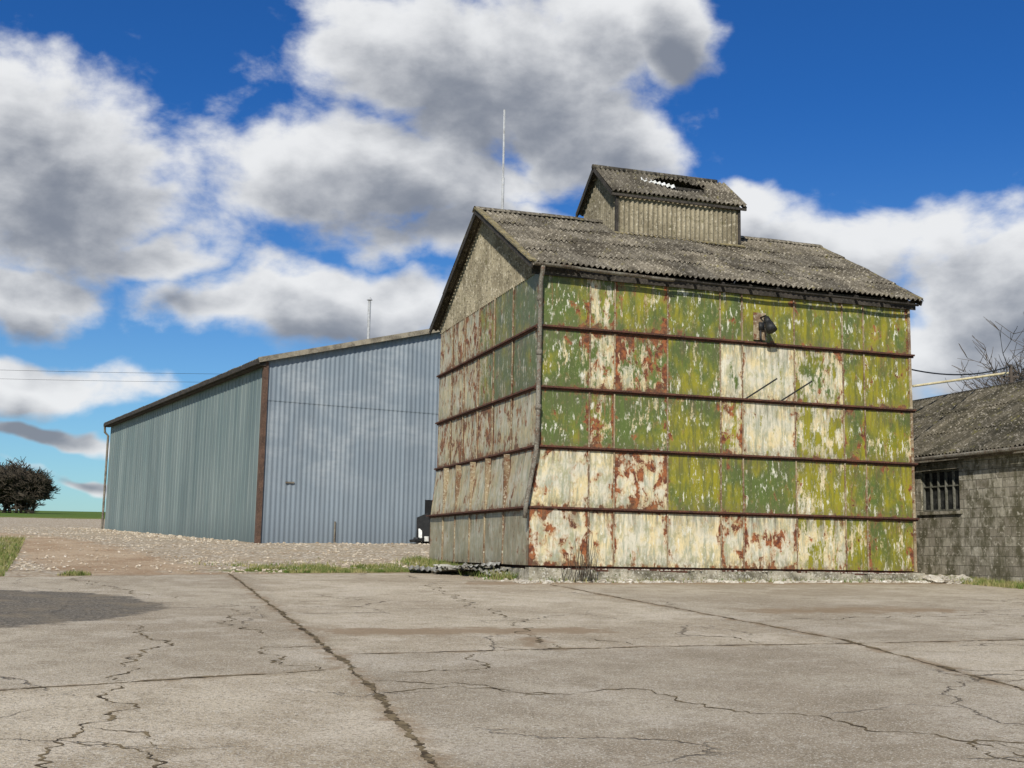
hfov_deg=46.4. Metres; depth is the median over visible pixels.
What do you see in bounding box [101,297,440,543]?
steel barn
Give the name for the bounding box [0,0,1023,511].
sky
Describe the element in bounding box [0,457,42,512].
hedgerow tree
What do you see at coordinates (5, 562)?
grass
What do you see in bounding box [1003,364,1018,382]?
utility pole
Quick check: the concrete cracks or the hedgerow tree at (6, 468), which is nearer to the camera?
the concrete cracks
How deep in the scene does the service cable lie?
35.64 m
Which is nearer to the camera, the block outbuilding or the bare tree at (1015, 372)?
the block outbuilding
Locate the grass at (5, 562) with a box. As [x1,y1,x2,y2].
[0,535,1023,588]
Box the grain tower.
[426,164,924,581]
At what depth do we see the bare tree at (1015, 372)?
59.46 m
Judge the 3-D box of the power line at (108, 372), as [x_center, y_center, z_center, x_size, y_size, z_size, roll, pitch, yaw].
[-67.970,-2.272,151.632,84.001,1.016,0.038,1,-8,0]
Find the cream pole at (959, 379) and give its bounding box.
[912,372,1008,386]
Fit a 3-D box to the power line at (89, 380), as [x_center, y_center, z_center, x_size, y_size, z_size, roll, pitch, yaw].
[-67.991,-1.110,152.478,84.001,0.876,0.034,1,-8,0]
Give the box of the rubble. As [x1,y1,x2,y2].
[410,562,978,583]
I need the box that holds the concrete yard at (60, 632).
[0,572,1023,767]
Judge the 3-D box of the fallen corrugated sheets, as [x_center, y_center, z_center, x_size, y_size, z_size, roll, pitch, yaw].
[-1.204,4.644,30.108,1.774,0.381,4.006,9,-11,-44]
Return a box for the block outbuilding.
[912,380,1023,582]
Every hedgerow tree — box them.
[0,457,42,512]
[0,465,60,513]
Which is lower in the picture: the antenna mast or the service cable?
the service cable
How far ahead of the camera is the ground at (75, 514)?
164.05 m
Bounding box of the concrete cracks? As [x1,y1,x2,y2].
[3,573,1023,767]
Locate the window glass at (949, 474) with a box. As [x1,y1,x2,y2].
[925,470,959,511]
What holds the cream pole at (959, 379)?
attached to the utility pole at (1010, 376)
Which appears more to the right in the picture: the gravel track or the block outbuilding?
the block outbuilding
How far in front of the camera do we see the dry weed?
27.60 m
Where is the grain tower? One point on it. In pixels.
(639, 370)
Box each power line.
[16,370,190,373]
[26,379,155,381]
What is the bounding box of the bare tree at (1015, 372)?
[945,312,1023,392]
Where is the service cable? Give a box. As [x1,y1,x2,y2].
[912,366,1010,374]
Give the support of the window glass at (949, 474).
in the block outbuilding
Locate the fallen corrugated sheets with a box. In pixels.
[408,561,507,575]
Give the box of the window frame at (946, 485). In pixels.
[922,469,959,511]
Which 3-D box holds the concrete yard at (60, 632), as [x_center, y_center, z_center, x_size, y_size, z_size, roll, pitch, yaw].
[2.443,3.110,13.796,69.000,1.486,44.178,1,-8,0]
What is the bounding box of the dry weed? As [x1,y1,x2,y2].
[561,531,596,582]
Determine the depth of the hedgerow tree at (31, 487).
176.89 m
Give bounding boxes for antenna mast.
[501,109,504,208]
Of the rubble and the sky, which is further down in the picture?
the rubble
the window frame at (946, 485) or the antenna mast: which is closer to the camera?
the window frame at (946, 485)
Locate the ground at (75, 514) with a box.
[0,510,104,517]
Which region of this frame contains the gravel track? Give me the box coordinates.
[0,516,429,575]

